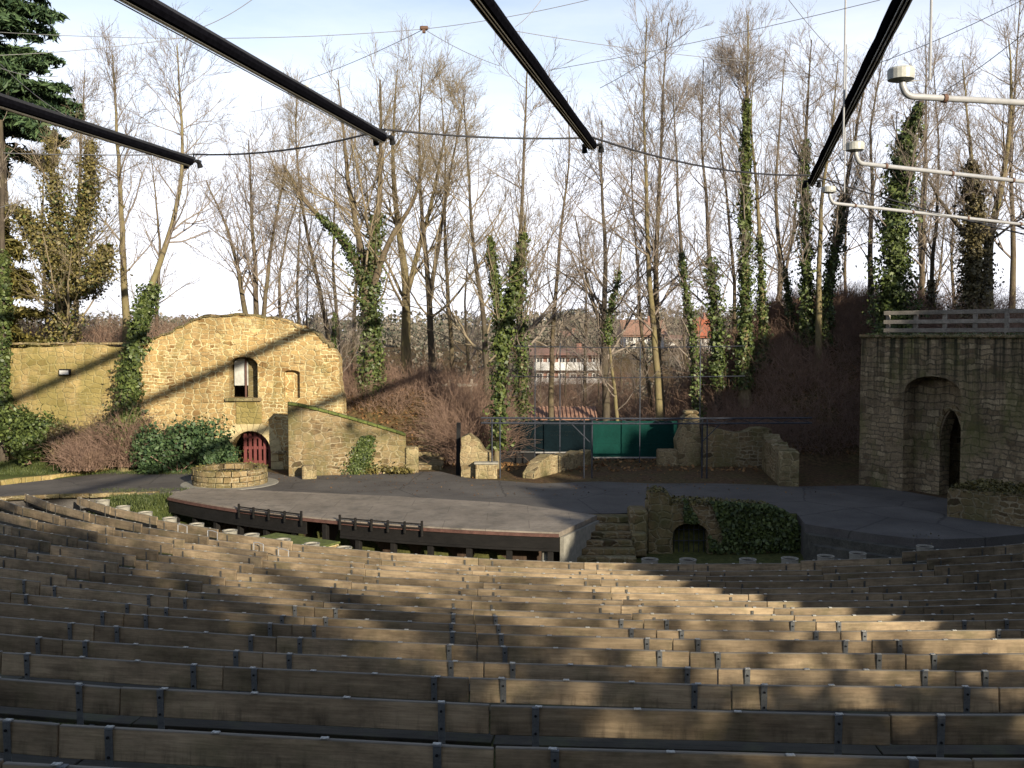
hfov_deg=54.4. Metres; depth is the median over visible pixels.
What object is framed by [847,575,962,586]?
bench
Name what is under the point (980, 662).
bench
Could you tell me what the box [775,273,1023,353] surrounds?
bramble thicket
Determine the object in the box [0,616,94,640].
bench
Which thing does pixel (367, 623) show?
bench
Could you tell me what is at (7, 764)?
bench
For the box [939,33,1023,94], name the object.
thin wire
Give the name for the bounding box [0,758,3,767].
bench
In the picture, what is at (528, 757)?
bench
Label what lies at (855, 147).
hanging pipe
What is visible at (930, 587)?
bench
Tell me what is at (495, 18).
canopy beam
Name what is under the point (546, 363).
apartment house
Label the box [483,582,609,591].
bench
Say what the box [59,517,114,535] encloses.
bench
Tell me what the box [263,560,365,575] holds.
bench
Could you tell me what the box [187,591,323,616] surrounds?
bench
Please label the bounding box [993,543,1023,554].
bench
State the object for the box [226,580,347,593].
bench
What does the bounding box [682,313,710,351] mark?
house
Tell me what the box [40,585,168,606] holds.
bench
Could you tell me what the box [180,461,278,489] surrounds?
round well
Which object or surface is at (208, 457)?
yew bush
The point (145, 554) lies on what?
bench
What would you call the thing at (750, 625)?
bench
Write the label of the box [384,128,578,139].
carrier cable
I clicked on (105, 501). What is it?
planter
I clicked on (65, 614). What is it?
bench
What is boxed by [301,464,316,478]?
stone block
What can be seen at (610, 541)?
stone steps
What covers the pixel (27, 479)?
kerb
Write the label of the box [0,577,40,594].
bench
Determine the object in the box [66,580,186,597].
bench
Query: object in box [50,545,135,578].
bench
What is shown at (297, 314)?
bare tree
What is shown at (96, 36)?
thin wire
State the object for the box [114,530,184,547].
bench
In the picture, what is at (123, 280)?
bare tree
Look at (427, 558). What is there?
bench
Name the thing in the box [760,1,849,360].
bare tree
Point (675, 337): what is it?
house
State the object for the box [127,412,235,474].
yew bush
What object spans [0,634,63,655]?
bench
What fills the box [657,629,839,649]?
bench
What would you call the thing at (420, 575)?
bench
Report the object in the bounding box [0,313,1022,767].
ground
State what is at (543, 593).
bench
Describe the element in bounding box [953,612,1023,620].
bench
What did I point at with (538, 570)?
bench
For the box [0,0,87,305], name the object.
fir tree
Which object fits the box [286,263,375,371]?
young tree
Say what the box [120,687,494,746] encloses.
bench
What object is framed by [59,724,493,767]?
bench
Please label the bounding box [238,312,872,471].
leaf litter
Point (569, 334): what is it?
house
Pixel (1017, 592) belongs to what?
bench
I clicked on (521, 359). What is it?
bare tree
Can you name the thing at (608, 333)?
bare tree
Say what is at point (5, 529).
bench
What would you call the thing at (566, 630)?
bench
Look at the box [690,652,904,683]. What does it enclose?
bench
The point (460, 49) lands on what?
thin wire
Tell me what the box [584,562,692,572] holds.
bench
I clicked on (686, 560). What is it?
planter
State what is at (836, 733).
bench
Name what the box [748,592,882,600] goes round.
bench
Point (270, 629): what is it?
bench
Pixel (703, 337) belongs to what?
bare tree
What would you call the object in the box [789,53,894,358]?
bare tree
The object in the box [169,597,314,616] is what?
bench
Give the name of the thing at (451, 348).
bare tree
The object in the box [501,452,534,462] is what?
cellar hatch
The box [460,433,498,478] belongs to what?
ruined wall
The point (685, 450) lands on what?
gate pier
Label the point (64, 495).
kerb
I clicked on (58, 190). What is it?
thin wire
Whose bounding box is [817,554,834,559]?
planter
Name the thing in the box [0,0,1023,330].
sky
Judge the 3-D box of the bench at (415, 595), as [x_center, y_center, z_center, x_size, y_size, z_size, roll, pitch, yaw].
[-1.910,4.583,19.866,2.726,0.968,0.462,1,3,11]
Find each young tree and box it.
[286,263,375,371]
[751,207,802,338]
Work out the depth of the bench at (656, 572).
24.13 m
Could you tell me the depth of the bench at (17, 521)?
28.57 m
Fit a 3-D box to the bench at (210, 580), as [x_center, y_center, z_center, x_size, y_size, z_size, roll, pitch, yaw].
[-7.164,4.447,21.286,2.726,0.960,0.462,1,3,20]
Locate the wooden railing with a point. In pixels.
(944, 321)
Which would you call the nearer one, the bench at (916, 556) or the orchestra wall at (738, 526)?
the bench at (916, 556)
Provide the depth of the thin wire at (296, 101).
31.03 m
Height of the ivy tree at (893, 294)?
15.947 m
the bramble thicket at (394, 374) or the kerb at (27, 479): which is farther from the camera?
the bramble thicket at (394, 374)
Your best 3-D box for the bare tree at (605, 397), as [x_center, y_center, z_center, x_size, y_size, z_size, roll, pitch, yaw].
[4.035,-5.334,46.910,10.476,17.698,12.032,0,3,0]
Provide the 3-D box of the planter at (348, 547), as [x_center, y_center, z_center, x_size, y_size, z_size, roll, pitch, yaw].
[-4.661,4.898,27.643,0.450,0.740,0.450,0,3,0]
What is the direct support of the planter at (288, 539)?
on the ground at (818, 469)
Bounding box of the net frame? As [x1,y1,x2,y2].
[507,343,737,462]
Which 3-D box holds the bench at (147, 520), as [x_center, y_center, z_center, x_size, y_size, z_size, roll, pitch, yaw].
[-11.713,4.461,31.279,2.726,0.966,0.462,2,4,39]
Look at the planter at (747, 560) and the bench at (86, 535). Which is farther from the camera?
the bench at (86, 535)
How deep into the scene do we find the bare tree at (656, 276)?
47.65 m
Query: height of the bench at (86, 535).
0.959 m
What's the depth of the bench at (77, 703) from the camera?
9.40 m
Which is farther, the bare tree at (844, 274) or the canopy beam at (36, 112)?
the bare tree at (844, 274)
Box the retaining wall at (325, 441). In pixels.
[287,402,418,476]
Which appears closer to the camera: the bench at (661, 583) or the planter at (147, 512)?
the bench at (661, 583)
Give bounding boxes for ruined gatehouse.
[137,313,346,468]
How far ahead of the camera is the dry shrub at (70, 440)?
40.24 m
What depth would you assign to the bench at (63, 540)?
25.67 m
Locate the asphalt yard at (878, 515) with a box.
[0,471,1023,555]
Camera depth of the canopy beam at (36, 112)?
28.93 m
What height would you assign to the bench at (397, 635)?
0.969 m
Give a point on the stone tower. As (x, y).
(940, 413)
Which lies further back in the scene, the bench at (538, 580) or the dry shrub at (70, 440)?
the dry shrub at (70, 440)
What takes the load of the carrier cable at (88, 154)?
attached to the canopy beam at (36, 112)
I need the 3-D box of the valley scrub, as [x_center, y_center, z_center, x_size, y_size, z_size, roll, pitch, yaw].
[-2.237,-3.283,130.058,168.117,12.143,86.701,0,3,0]
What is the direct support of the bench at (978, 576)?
on the ground at (818, 469)
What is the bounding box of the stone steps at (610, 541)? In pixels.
[577,514,636,562]
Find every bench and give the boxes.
[0,499,29,517]
[0,512,37,529]
[0,523,12,535]
[0,534,50,554]
[0,544,27,559]
[0,557,89,593]
[0,567,66,586]
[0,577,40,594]
[0,589,11,602]
[0,602,123,626]
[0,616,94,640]
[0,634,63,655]
[0,651,23,718]
[0,677,141,726]
[0,718,83,764]
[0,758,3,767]
[1,652,239,721]
[2,761,119,767]
[11,593,148,614]
[12,527,77,558]
[18,506,59,524]
[24,493,60,514]
[27,552,118,573]
[37,522,98,544]
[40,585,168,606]
[50,503,100,539]
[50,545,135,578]
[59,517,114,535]
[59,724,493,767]
[63,639,263,667]
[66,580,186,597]
[77,497,120,525]
[77,540,158,560]
[89,514,141,541]
[89,571,202,591]
[94,625,276,652]
[97,534,172,565]
[110,507,163,529]
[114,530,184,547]
[118,567,225,585]
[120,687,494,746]
[124,613,292,652]
[135,560,236,579]
[142,527,208,544]
[148,607,303,631]
[157,520,218,539]
[158,555,253,573]
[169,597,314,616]
[173,548,262,567]
[184,543,267,559]
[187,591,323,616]
[202,584,330,601]
[208,539,288,555]
[218,532,292,549]
[223,666,474,702]
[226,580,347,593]
[236,573,351,588]
[254,567,362,582]
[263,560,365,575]
[263,652,483,693]
[268,555,364,567]
[277,636,476,661]
[289,551,381,564]
[292,544,379,557]
[292,624,477,653]
[304,616,477,644]
[315,607,475,632]
[324,602,472,614]
[331,593,471,608]
[348,589,480,608]
[351,582,476,594]
[363,576,482,593]
[365,564,471,574]
[366,569,479,581]
[380,552,477,564]
[382,560,485,571]
[470,677,730,713]
[472,571,586,581]
[472,601,620,614]
[474,609,631,623]
[475,615,642,630]
[476,624,655,640]
[477,633,671,650]
[477,645,688,675]
[478,558,583,568]
[478,588,610,600]
[480,575,600,586]
[482,595,621,604]
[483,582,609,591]
[484,662,716,683]
[486,566,595,578]
[490,705,889,755]
[495,746,971,767]
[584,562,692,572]
[588,574,705,591]
[597,569,709,599]
[601,579,724,590]
[611,586,740,598]
[612,592,747,604]
[621,605,772,613]
[623,599,766,606]
[632,613,793,636]
[644,619,814,635]
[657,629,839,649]
[673,638,870,665]
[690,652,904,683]
[693,563,800,570]
[706,575,822,580]
[710,570,821,575]
[718,667,954,701]
[725,580,846,587]
[729,683,998,715]
[741,587,868,593]
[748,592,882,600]
[767,600,908,613]
[774,606,922,614]
[794,614,952,630]
[800,557,901,569]
[816,620,984,631]
[822,563,926,574]
[823,570,933,579]
[840,629,1020,652]
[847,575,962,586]
[869,583,989,592]
[871,638,1023,667]
[875,713,1023,758]
[883,589,1010,600]
[902,546,993,563]
[905,653,1023,670]
[909,597,1023,606]
[923,603,1023,613]
[927,553,1021,568]
[934,561,1023,575]
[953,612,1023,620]
[955,670,1023,703]
[963,568,1023,582]
[972,758,1023,767]
[981,687,1023,713]
[985,619,1023,629]
[990,578,1023,589]
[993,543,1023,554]
[1010,588,1023,597]
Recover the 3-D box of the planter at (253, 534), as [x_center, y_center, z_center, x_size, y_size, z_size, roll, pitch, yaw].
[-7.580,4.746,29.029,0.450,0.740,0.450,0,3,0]
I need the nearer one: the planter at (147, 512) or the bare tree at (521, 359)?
the planter at (147, 512)
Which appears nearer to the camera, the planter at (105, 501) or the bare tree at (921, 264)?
the planter at (105, 501)
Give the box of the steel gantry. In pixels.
[481,417,811,477]
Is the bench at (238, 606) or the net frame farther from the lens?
the net frame
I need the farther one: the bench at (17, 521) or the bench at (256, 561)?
the bench at (17, 521)
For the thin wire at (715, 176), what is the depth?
39.64 m
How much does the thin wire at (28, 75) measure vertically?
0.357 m
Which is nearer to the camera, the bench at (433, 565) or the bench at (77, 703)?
the bench at (77, 703)
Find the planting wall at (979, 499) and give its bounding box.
[947,478,1023,526]
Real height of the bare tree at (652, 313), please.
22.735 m
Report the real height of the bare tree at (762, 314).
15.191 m
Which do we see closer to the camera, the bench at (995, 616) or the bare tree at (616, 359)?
the bench at (995, 616)
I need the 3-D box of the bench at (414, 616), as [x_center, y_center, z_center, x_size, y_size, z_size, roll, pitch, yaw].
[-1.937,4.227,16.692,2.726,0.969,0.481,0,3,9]
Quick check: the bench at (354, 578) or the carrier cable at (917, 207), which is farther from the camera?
the carrier cable at (917, 207)
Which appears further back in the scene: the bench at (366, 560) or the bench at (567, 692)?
the bench at (366, 560)
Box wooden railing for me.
[883,309,1023,334]
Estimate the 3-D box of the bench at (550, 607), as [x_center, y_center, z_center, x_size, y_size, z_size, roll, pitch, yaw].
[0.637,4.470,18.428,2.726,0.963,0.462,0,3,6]
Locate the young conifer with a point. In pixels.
(12, 243)
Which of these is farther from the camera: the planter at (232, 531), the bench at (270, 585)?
the planter at (232, 531)
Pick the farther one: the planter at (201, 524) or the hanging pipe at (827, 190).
the hanging pipe at (827, 190)
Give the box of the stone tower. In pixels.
[859,332,1023,494]
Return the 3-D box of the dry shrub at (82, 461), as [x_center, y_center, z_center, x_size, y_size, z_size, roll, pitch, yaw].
[-17.184,2.722,39.509,2.874,1.507,2.958,-3,4,-45]
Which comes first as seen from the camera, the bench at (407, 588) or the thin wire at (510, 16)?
the bench at (407, 588)
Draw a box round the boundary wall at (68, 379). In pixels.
[7,342,127,459]
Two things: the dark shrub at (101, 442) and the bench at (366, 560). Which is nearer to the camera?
the bench at (366, 560)
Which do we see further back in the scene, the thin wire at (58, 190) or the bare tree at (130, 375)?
the bare tree at (130, 375)
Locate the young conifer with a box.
[5,218,55,347]
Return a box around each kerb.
[0,467,114,484]
[0,491,158,500]
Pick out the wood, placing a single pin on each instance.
(441, 321)
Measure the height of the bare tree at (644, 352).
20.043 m
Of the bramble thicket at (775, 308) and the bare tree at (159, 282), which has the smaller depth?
the bramble thicket at (775, 308)
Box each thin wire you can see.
[0,32,231,38]
[0,38,178,55]
[0,64,65,115]
[0,68,55,76]
[0,168,118,207]
[204,0,251,26]
[251,84,348,111]
[255,29,419,37]
[301,30,421,81]
[426,30,498,65]
[428,0,586,28]
[517,31,756,61]
[551,0,879,69]
[600,30,689,87]
[634,151,798,199]
[789,0,852,71]
[831,190,1023,229]
[880,0,1021,62]
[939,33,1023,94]
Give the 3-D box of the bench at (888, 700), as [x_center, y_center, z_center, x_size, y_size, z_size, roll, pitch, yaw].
[3.653,3.582,10.504,2.726,0.969,0.481,0,3,1]
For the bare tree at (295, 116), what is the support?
on the ground at (818, 469)
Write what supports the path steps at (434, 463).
on the ground at (818, 469)
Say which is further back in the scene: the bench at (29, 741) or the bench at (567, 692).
the bench at (567, 692)
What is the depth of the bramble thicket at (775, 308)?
46.32 m
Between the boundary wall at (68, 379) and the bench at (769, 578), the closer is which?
the bench at (769, 578)
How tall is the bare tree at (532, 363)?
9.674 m
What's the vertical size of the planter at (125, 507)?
0.571 m
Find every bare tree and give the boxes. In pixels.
[11,127,88,336]
[21,43,151,340]
[63,12,179,346]
[84,128,205,334]
[88,2,253,471]
[165,90,340,318]
[237,57,356,340]
[240,27,440,395]
[259,165,344,334]
[277,110,409,371]
[282,110,419,350]
[311,42,494,387]
[364,13,514,388]
[371,50,588,419]
[401,48,516,382]
[435,206,513,381]
[457,310,492,388]
[459,27,630,420]
[475,67,611,420]
[498,86,709,443]
[511,321,546,400]
[529,350,555,405]
[542,305,582,405]
[547,62,699,420]
[550,196,622,405]
[550,201,670,443]
[560,0,739,443]
[569,350,600,406]
[583,0,751,443]
[589,331,619,410]
[612,297,638,395]
[621,323,652,407]
[631,61,728,428]
[644,40,767,417]
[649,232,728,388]
[660,310,680,393]
[663,317,687,392]
[677,8,770,354]
[683,0,790,407]
[687,311,712,367]
[694,56,802,368]
[724,37,846,299]
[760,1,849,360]
[768,41,877,370]
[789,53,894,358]
[792,116,878,287]
[820,33,916,327]
[850,13,976,293]
[867,104,986,309]
[883,31,971,319]
[914,137,1007,307]
[917,11,1023,326]
[938,0,1023,308]
[956,41,1023,228]
[1008,230,1023,256]
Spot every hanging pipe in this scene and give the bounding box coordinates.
[822,44,1023,225]
[842,0,1023,183]
[887,0,1023,105]
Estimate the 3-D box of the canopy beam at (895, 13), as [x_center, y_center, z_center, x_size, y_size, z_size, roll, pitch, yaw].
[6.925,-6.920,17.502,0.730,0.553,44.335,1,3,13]
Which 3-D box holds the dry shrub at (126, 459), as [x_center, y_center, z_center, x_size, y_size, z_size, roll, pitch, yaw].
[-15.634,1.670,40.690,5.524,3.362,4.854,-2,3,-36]
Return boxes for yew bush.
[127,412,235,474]
[196,437,241,464]
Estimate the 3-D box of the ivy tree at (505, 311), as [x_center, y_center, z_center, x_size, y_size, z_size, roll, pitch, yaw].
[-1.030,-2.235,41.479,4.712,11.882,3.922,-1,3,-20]
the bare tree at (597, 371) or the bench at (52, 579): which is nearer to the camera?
the bench at (52, 579)
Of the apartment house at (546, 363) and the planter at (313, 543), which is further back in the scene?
the apartment house at (546, 363)
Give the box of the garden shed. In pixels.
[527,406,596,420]
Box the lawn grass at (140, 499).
[0,447,238,532]
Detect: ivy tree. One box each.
[0,94,35,461]
[4,97,153,346]
[435,187,549,468]
[835,78,996,334]
[914,140,1022,334]
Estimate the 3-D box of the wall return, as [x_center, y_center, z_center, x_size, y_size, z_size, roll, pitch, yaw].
[10.451,3.027,38.952,0.720,1.701,4.704,0,3,6]
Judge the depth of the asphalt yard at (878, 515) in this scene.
34.56 m
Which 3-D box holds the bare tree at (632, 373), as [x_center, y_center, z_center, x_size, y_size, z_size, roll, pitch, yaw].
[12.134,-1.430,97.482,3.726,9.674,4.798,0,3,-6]
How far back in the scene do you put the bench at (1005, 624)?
15.98 m
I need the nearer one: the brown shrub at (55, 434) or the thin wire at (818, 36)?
the thin wire at (818, 36)
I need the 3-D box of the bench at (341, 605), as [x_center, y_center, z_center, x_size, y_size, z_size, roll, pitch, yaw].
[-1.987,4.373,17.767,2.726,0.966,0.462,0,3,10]
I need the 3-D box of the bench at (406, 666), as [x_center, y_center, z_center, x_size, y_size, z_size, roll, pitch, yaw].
[-1.667,3.760,12.211,2.726,0.969,0.480,0,3,8]
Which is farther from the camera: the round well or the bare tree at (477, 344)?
the bare tree at (477, 344)
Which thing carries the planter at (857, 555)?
on the ground at (818, 469)
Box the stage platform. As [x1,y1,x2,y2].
[167,488,598,561]
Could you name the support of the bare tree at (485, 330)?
on the ground at (818, 469)
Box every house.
[529,343,600,384]
[548,328,581,337]
[617,316,667,348]
[664,333,685,345]
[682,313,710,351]
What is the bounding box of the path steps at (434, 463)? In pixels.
[418,413,443,469]
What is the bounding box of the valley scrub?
[20,318,736,411]
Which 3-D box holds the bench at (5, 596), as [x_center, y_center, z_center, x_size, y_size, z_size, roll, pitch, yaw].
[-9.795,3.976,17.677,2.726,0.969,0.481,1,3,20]
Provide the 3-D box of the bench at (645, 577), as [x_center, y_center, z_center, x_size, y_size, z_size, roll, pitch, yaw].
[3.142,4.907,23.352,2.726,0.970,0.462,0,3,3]
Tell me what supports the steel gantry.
on the ground at (818, 469)
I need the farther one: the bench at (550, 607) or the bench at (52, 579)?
the bench at (52, 579)
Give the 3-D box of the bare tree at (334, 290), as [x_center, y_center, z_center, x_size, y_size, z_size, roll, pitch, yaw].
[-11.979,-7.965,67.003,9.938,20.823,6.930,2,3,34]
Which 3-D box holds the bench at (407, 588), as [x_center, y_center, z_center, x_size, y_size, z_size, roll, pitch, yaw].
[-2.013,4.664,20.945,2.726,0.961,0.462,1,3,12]
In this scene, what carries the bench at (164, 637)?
on the ground at (818, 469)
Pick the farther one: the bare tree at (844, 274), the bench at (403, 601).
the bare tree at (844, 274)
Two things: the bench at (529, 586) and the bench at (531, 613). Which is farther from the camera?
the bench at (529, 586)
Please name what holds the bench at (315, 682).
on the ground at (818, 469)
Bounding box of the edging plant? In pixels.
[346,460,416,474]
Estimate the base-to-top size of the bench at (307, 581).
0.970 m
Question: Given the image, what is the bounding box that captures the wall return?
[762,434,798,486]
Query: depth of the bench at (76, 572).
20.90 m
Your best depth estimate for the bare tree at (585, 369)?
75.62 m
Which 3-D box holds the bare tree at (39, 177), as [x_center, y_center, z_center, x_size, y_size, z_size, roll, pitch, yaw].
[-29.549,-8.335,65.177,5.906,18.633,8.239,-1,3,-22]
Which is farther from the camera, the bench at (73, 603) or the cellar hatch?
the cellar hatch
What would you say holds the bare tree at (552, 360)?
on the ground at (818, 469)
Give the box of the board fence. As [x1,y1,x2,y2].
[502,420,590,452]
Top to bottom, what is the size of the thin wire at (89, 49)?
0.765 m
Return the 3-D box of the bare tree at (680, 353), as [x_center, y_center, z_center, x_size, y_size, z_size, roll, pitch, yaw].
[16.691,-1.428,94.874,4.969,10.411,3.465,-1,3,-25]
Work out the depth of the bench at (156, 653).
12.44 m
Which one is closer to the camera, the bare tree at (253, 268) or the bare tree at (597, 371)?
the bare tree at (253, 268)
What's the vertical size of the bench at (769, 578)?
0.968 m
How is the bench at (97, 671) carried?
on the ground at (818, 469)
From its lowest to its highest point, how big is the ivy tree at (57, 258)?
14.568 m
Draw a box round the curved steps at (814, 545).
[803,532,941,569]
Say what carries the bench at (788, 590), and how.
on the ground at (818, 469)
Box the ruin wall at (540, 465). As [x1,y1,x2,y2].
[523,449,590,478]
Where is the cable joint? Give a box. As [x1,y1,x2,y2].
[420,26,427,32]
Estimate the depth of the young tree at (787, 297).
48.66 m
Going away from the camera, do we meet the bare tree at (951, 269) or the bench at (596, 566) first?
the bench at (596, 566)
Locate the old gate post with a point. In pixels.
(458, 434)
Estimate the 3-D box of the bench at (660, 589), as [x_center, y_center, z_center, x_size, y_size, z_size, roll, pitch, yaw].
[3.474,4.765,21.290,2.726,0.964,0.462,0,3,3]
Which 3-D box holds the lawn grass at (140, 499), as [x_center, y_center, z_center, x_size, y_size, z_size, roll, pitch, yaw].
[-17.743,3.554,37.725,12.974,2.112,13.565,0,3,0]
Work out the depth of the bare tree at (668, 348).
105.84 m
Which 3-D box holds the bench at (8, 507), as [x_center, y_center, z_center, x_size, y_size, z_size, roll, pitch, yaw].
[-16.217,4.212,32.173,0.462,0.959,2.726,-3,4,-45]
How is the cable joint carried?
attached to the thin wire at (333, 35)
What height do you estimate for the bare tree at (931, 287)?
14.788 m
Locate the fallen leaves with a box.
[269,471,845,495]
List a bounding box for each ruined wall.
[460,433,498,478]
[700,425,771,466]
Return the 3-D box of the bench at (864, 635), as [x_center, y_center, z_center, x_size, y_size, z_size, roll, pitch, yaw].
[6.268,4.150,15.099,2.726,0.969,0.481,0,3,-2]
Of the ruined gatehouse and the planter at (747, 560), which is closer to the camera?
the planter at (747, 560)
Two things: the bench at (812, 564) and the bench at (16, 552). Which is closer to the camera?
the bench at (16, 552)
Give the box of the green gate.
[593,420,677,459]
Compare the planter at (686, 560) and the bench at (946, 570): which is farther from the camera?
the planter at (686, 560)
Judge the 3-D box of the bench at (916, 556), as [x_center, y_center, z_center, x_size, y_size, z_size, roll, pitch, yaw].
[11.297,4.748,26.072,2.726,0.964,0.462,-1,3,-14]
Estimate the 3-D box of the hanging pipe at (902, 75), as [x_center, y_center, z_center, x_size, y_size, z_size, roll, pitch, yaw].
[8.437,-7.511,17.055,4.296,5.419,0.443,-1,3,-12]
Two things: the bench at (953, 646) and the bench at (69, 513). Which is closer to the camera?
the bench at (953, 646)
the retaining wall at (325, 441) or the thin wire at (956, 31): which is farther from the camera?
the retaining wall at (325, 441)
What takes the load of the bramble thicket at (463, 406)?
on the ground at (818, 469)
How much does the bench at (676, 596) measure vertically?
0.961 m
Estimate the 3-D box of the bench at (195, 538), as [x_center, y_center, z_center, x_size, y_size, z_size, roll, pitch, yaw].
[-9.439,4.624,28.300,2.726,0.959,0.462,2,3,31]
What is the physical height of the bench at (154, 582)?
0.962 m
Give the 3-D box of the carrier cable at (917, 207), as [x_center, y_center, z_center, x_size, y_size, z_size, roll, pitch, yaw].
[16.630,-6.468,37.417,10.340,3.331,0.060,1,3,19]
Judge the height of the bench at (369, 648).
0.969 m
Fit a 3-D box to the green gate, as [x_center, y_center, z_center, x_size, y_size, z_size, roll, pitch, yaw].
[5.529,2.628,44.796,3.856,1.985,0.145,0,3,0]
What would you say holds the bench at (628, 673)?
on the ground at (818, 469)
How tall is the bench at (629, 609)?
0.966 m
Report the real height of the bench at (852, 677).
0.969 m
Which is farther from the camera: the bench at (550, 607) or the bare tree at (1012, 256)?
the bare tree at (1012, 256)
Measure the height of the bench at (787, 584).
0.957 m
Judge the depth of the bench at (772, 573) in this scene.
24.11 m
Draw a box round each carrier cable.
[4,153,192,155]
[193,129,383,155]
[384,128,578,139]
[593,137,810,175]
[819,177,1023,234]
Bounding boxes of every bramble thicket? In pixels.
[16,306,241,346]
[339,349,474,414]
[386,345,550,465]
[392,328,756,443]
[632,274,1022,455]
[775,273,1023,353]
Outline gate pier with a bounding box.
[656,410,700,465]
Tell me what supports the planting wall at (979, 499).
on the asphalt yard at (878, 515)
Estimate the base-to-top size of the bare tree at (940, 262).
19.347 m
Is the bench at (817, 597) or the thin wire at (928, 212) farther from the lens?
the thin wire at (928, 212)
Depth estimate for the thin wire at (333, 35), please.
26.58 m
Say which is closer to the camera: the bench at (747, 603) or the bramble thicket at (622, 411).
the bench at (747, 603)
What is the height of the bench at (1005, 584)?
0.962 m
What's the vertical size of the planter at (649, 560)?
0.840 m
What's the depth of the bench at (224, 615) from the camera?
15.93 m
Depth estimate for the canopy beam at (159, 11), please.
21.64 m
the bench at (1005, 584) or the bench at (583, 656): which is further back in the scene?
the bench at (1005, 584)
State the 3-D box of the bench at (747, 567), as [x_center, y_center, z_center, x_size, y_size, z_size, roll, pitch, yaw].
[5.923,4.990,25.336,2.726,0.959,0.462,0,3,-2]
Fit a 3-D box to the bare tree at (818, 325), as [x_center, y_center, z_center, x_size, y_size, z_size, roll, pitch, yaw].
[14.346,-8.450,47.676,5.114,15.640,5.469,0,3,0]
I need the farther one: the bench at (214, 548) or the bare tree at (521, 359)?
the bare tree at (521, 359)
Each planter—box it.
[96,499,109,515]
[116,505,129,518]
[138,511,152,526]
[162,517,176,530]
[189,522,203,526]
[222,529,237,533]
[244,533,259,536]
[277,538,290,550]
[304,542,319,545]
[336,545,351,548]
[641,557,658,562]
[679,557,696,563]
[739,557,756,562]
[781,556,798,562]
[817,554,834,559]
[849,551,866,558]
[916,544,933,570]
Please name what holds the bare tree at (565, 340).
on the ground at (818, 469)
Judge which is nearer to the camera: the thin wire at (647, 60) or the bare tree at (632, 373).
the thin wire at (647, 60)
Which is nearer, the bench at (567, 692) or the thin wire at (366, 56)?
the bench at (567, 692)
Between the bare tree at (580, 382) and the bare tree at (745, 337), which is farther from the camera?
the bare tree at (580, 382)
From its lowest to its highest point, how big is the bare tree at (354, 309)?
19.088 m
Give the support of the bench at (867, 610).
on the ground at (818, 469)
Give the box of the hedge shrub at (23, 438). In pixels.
[0,401,78,464]
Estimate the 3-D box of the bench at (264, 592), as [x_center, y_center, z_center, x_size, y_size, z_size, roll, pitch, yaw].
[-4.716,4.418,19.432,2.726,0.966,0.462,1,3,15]
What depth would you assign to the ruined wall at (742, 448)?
42.18 m
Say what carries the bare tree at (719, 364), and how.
on the ground at (818, 469)
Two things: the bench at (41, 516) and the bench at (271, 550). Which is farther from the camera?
the bench at (41, 516)
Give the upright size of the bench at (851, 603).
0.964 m
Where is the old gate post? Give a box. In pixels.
[456,422,460,474]
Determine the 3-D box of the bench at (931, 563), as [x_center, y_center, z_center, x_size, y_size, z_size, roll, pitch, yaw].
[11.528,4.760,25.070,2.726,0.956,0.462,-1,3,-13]
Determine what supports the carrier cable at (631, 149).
attached to the canopy beam at (895, 13)
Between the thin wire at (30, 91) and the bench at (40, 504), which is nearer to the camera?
the thin wire at (30, 91)
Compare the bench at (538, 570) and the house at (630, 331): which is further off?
the house at (630, 331)
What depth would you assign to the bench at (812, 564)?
25.33 m
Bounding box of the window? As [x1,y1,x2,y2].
[558,357,565,361]
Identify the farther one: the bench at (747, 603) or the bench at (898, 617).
the bench at (747, 603)
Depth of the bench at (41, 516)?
30.16 m
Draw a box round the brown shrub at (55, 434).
[40,415,85,462]
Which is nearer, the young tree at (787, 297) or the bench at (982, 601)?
the bench at (982, 601)
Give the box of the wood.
[18,303,756,339]
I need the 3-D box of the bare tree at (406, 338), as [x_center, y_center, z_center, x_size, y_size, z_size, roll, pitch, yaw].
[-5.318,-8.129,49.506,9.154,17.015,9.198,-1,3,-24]
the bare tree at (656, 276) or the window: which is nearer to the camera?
the bare tree at (656, 276)
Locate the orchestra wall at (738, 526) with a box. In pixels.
[627,485,800,556]
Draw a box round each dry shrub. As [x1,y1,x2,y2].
[34,416,114,466]
[40,433,122,472]
[62,391,175,467]
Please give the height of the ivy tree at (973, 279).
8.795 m
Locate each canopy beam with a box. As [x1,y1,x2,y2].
[0,93,202,168]
[114,0,395,145]
[470,0,603,153]
[802,0,912,187]
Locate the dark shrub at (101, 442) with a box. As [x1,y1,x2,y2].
[84,420,114,467]
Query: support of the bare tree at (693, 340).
on the ground at (818, 469)
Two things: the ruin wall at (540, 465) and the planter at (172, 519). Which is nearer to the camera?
the planter at (172, 519)
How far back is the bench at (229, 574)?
22.21 m
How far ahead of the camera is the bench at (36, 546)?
24.35 m
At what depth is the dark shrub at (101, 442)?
40.85 m
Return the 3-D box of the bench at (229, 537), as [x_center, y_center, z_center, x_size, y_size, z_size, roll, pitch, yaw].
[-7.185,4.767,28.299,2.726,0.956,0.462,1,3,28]
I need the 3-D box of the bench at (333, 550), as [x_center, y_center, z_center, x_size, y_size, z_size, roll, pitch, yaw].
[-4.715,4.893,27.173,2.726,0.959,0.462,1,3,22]
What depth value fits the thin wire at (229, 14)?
23.60 m
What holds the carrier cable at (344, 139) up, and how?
attached to the canopy beam at (36, 112)
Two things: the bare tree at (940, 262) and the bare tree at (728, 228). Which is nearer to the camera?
the bare tree at (728, 228)
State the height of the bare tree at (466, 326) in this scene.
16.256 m
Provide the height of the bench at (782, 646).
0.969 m

